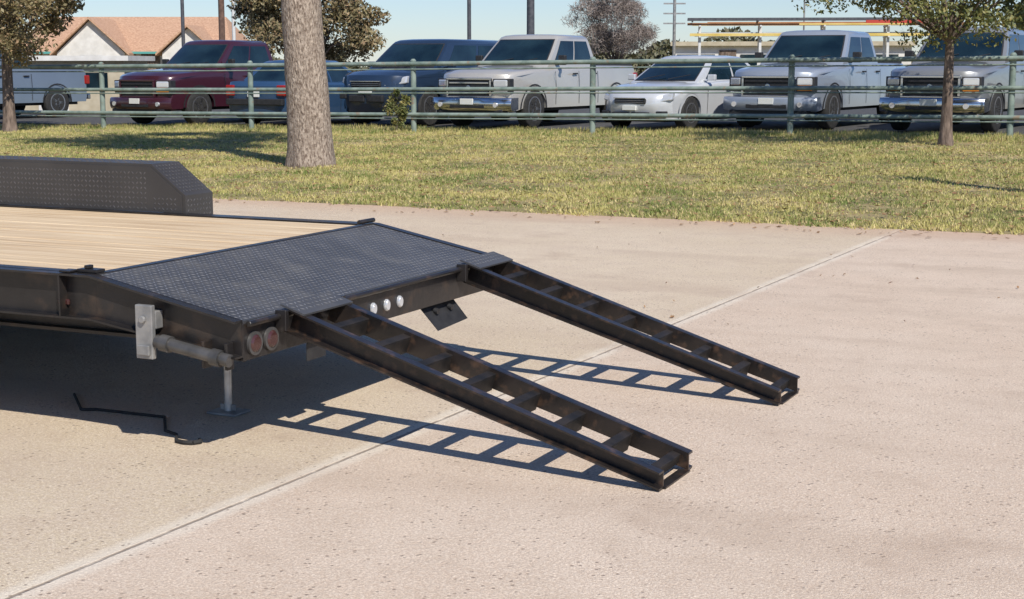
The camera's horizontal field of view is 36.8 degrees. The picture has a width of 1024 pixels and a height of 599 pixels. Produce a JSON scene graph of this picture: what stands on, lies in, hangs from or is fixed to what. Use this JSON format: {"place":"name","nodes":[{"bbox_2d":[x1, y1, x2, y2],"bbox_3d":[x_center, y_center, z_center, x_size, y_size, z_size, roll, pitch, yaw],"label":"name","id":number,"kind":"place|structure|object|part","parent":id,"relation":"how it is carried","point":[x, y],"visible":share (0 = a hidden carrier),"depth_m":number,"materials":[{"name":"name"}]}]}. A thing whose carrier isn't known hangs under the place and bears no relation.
{"place":"outdoors","nodes":[
{"label":"outdoors","id":0,"kind":"place"},
{"bbox_2d":[25,56,154,110],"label":"storage shed","id":1,"kind":"structure","parent":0,"point":[92,103],"depth_m":46.01,"materials":[{"name":"beige"}]},
{"bbox_2d":[86,73,107,87],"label":"window","id":2,"kind":"structure","parent":1,"relation":"in","point":[94,77],"depth_m":46.01,"materials":[{"name":"blue glass"}]},
{"bbox_2d":[23,17,247,69],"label":"house","id":3,"kind":"structure","parent":0,"point":[159,38],"depth_m":83.09,"materials":[{"name":"white"}]},
{"bbox_2d":[141,54,159,69],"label":"door","id":4,"kind":"structure","parent":3,"relation":"in","point":[157,58],"depth_m":82.96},
{"bbox_2d":[0,198,1023,598],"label":"concrete pavement","id":5,"kind":"structure","parent":0,"point":[880,456],"depth_m":6.08,"materials":[{"name":"beige concrete"}]},
{"bbox_2d":[73,393,202,444],"bbox_3d":[-1.619,0.499,6.571,0.201,0.018,1.178,-8,12,-43],"label":"tie down rod","id":6,"kind":"object","parent":5,"relation":"on","point":[191,442],"visible":1,"depth_m":6.58,"materials":[{"name":"metal"}]},
{"bbox_2d":[0,155,799,490],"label":"flatbed trailer","id":7,"kind":"object","parent":5,"relation":"on","point":[150,257],"visible":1,"depth_m":6.74,"materials":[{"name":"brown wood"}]},
{"bbox_2d":[4,132,1023,324],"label":"fallen leaves","id":8,"kind":"object","parent":5,"relation":"on","point":[504,202],"visible":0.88,"depth_m":19.90,"materials":[{"name":"brown plant"}]},
{"bbox_2d":[0,71,1023,234],"bbox_3d":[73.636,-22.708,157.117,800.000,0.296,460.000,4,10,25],"label":"ground","id":9,"kind":"structure","parent":0,"point":[974,190],"depth_m":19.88,"materials":[{"name":"green plant"}]},
{"bbox_2d":[0,0,84,131],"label":"tree","id":10,"kind":"object","parent":9,"relation":"on","point":[13,37],"visible":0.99,"depth_m":32.74,"materials":[{"name":"green plant"}]},
{"bbox_2d":[180,0,184,45],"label":"utility pole","id":11,"kind":"object","parent":9,"relation":"on","point":[182,23],"depth_m":55.09,"materials":[{"name":"grey metal"}]},
{"bbox_2d":[218,0,224,39],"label":"utility pole","id":12,"kind":"object","parent":9,"relation":"on","point":[221,17],"depth_m":55.04,"materials":[{"name":"brown wood"}]},
{"bbox_2d":[231,1,235,39],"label":"utility pole","id":13,"kind":"object","parent":9,"relation":"on","point":[233,29],"depth_m":57.07,"materials":[{"name":"grey metal"}]},
{"bbox_2d":[281,0,335,167],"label":"tree","id":14,"kind":"object","parent":9,"relation":"on","point":[309,137],"visible":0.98,"depth_m":21.71,"materials":[{"name":"brown plant"}]},
{"bbox_2d":[226,0,391,61],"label":"tree","id":15,"kind":"object","parent":9,"relation":"on","point":[265,21],"visible":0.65,"depth_m":48.34,"materials":[{"name":"green plant"}]},
{"bbox_2d":[383,88,411,129],"bbox_3d":[-2.314,-3.763,31.000,0.591,1.010,0.424,0,9,0],"label":"shrub","id":16,"kind":"object","parent":9,"relation":"on","point":[401,110],"visible":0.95,"depth_m":30.95,"materials":[{"name":"green plant"}]},
{"bbox_2d":[467,0,470,39],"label":"utility pole","id":17,"kind":"object","parent":9,"relation":"on","point":[468,19],"depth_m":57.03,"materials":[{"name":"grey metal"}]},
{"bbox_2d":[0,52,1023,137],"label":"pipe fence","id":18,"kind":"object","parent":9,"relation":"on","point":[1013,58],"visible":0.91,"depth_m":29.82,"materials":[{"name":"metal"}]},
{"bbox_2d":[0,108,1023,134],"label":"parking lot","id":19,"kind":"structure","parent":9,"relation":"on","point":[964,128],"depth_m":34.62,"materials":[{"name":"grey asphalt"}]},
{"bbox_2d":[0,54,90,117],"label":"pickup truck","id":20,"kind":"object","parent":19,"relation":"on","point":[56,102],"visible":0.67,"depth_m":41.20,"materials":[{"name":"blue paint"}]},
{"bbox_2d":[110,40,272,124],"bbox_3d":[-6.993,-5.306,37.360,2.280,1.970,6.003,5,10,32],"label":"suv","id":21,"kind":"object","parent":19,"relation":"on","point":[215,51],"visible":0.52,"depth_m":35.55,"materials":[{"name":"red paint"}]},
{"bbox_3d":[-6.528,-5.776,36.470,0.115,0.472,1.022,5,10,32],"label":"window","id":22,"kind":"part","parent":21,"relation":"part of","materials":[{"name":"blue glass"}]},
{"bbox_3d":[-6.127,-5.873,37.102,0.115,0.472,0.778,5,10,32],"label":"window","id":23,"kind":"part","parent":21,"relation":"part of","materials":[{"name":"blue glass"}]},
{"bbox_2d":[226,60,382,124],"bbox_3d":[-4.673,-4.870,36.007,2.080,1.480,4.835,4,10,25],"label":"parked car","id":24,"kind":"object","parent":19,"relation":"on","point":[263,102],"visible":0.2,"depth_m":34.19,"materials":[{"name":"blue paint"}]},
{"bbox_3d":[-5.302,-5.109,34.611,1.149,0.384,0.538,4,10,25],"label":"rear window","id":25,"kind":"part","parent":24,"relation":"part of","materials":[{"name":"blue glass"}]},
{"bbox_3d":[-3.963,-5.272,35.809,0.149,0.370,1.189,4,10,25],"label":"window","id":26,"kind":"part","parent":24,"relation":"part of","materials":[{"name":"blue glass"}]},
{"bbox_2d":[340,39,511,125],"bbox_3d":[-1.775,-5.072,35.679,2.420,1.925,5.412,5,10,32],"label":"suv","id":27,"kind":"object","parent":19,"relation":"on","point":[417,50],"visible":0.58,"depth_m":34.01,"materials":[{"name":"blue paint"}]},
{"bbox_3d":[-1.136,-5.552,35.005,0.134,0.465,1.387,5,10,32],"label":"window","id":28,"kind":"part","parent":27,"relation":"part of","materials":[{"name":"blue glass"}]},
{"bbox_3d":[-0.589,-5.685,35.868,0.134,0.465,0.978,5,10,32],"label":"window","id":29,"kind":"part","parent":27,"relation":"part of","materials":[{"name":"blue glass"}]},
{"bbox_2d":[433,34,636,127],"bbox_3d":[0.650,-4.866,34.024,2.280,1.970,6.003,5,10,32],"label":"pickup truck","id":30,"kind":"object","parent":19,"relation":"on","point":[538,47],"visible":0.66,"depth_m":32.73,"materials":[{"name":"silver metal"}]},
{"bbox_3d":[1.115,-5.335,33.134,0.115,0.472,1.022,5,10,32],"label":"window","id":31,"kind":"part","parent":30,"relation":"part of","materials":[{"name":"blue glass"}]},
{"bbox_3d":[1.516,-5.432,33.766,0.115,0.472,0.778,5,10,32],"label":"window","id":32,"kind":"part","parent":30,"relation":"part of","materials":[{"name":"blue glass"}]},
{"bbox_2d":[602,55,763,128],"bbox_3d":[3.762,-4.379,32.270,2.080,1.480,4.820,7,11,37],"label":"parked car","id":33,"kind":"object","parent":19,"relation":"on","point":[690,103],"visible":0.62,"depth_m":31.02,"materials":[{"name":"silver metal"}]},
{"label":"window","id":34,"kind":"part","parent":33,"relation":"part of","materials":[{"name":"blue glass"}]},
{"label":"window","id":35,"kind":"part","parent":33,"relation":"part of","materials":[{"name":"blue glass"}]},
{"bbox_2d":[723,30,902,128],"bbox_3d":[6.497,-4.640,32.198,2.280,1.970,6.003,5,10,32],"label":"pickup truck","id":36,"kind":"object","parent":19,"relation":"on","point":[818,43],"visible":0.66,"depth_m":30.69,"materials":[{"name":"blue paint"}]},
{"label":"window","id":37,"kind":"part","parent":36,"relation":"part of","materials":[{"name":"blue glass"}]},
{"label":"window","id":38,"kind":"part","parent":36,"relation":"part of","materials":[{"name":"blue glass"}]},
{"bbox_2d":[879,27,1023,131],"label":"pickup truck","id":39,"kind":"object","parent":19,"relation":"on","point":[931,103],"visible":0.63,"depth_m":28.35,"materials":[{"name":"grey paint"}]},
{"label":"window","id":40,"kind":"part","parent":39,"relation":"part of","materials":[{"name":"blue glass"}]},
{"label":"window","id":41,"kind":"part","parent":39,"relation":"part of","materials":[{"name":"blue glass"}]},
{"bbox_2d":[527,0,534,34],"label":"utility pole","id":42,"kind":"object","parent":9,"relation":"on","point":[530,19],"depth_m":54.99,"materials":[{"name":"grey metal"}]},
{"bbox_2d":[272,26,917,76],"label":"tree line","id":43,"kind":"object","parent":9,"relation":"on","point":[660,50],"visible":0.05,"depth_m":108.20,"materials":[{"name":"green plant"}]},
{"bbox_2d":[561,0,659,58],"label":"tree","id":44,"kind":"object","parent":9,"relation":"on","point":[622,39],"visible":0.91,"depth_m":58.56,"materials":[{"name":"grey plant"}]},
{"bbox_2d":[663,0,685,55],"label":"utility pole","id":45,"kind":"object","parent":9,"relation":"on","point":[674,13],"visible":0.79,"depth_m":62.98,"materials":[{"name":"grey metal"}]},
{"bbox_2d":[803,1,804,29],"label":"utility pole","id":46,"kind":"object","parent":9,"relation":"on","point":[804,15],"visible":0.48,"depth_m":64.91,"materials":[{"name":"grey metal"}]},
{"bbox_2d":[687,17,963,64],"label":"beam rack","id":47,"kind":"object","parent":9,"relation":"on","point":[822,24],"visible":0.55,"depth_m":61.22,"materials":[{"name":"metal"}]},
{"bbox_2d":[791,0,1022,145],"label":"tree","id":48,"kind":"object","parent":9,"relation":"on","point":[950,31],"visible":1,"depth_m":24.59,"materials":[{"name":"green plant"}]},
{"bbox_2d":[972,0,1023,30],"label":"tree","id":49,"kind":"object","parent":9,"relation":"on","point":[1018,9],"visible":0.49,"depth_m":61.24,"materials":[{"name":"green plant"}]},
{"bbox_2d":[23,0,1020,66],"label":"sky","id":50,"kind":"structure","parent":0,"point":[410,19],"materials":[{"name":"blue"}]},
{"bbox_2d":[670,41,916,65],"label":"shop building","id":51,"kind":"structure","parent":0,"point":[744,49],"depth_m":72.70,"materials":[{"name":"white"}]},
{"bbox_2d":[677,54,714,55],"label":"window","id":52,"kind":"structure","parent":51,"relation":"in","point":[677,54],"depth_m":73.07,"materials":[{"name":"white glass"}]},
{"bbox_2d":[719,50,735,55],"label":"door","id":53,"kind":"structure","parent":51,"relation":"in","point":[721,52],"depth_m":72.84,"materials":[{"name":"brown wood"}]},
{"bbox_2d":[740,54,765,65],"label":"window","id":54,"kind":"structure","parent":51,"relation":"in","point":[742,55],"depth_m":72.74,"materials":[{"name":"teal glass"}]},
{"bbox_2d":[876,54,898,56],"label":"window","id":55,"kind":"structure","parent":51,"relation":"in","point":[877,55],"depth_m":71.84,"materials":[{"name":"grey glass"}]}
]}

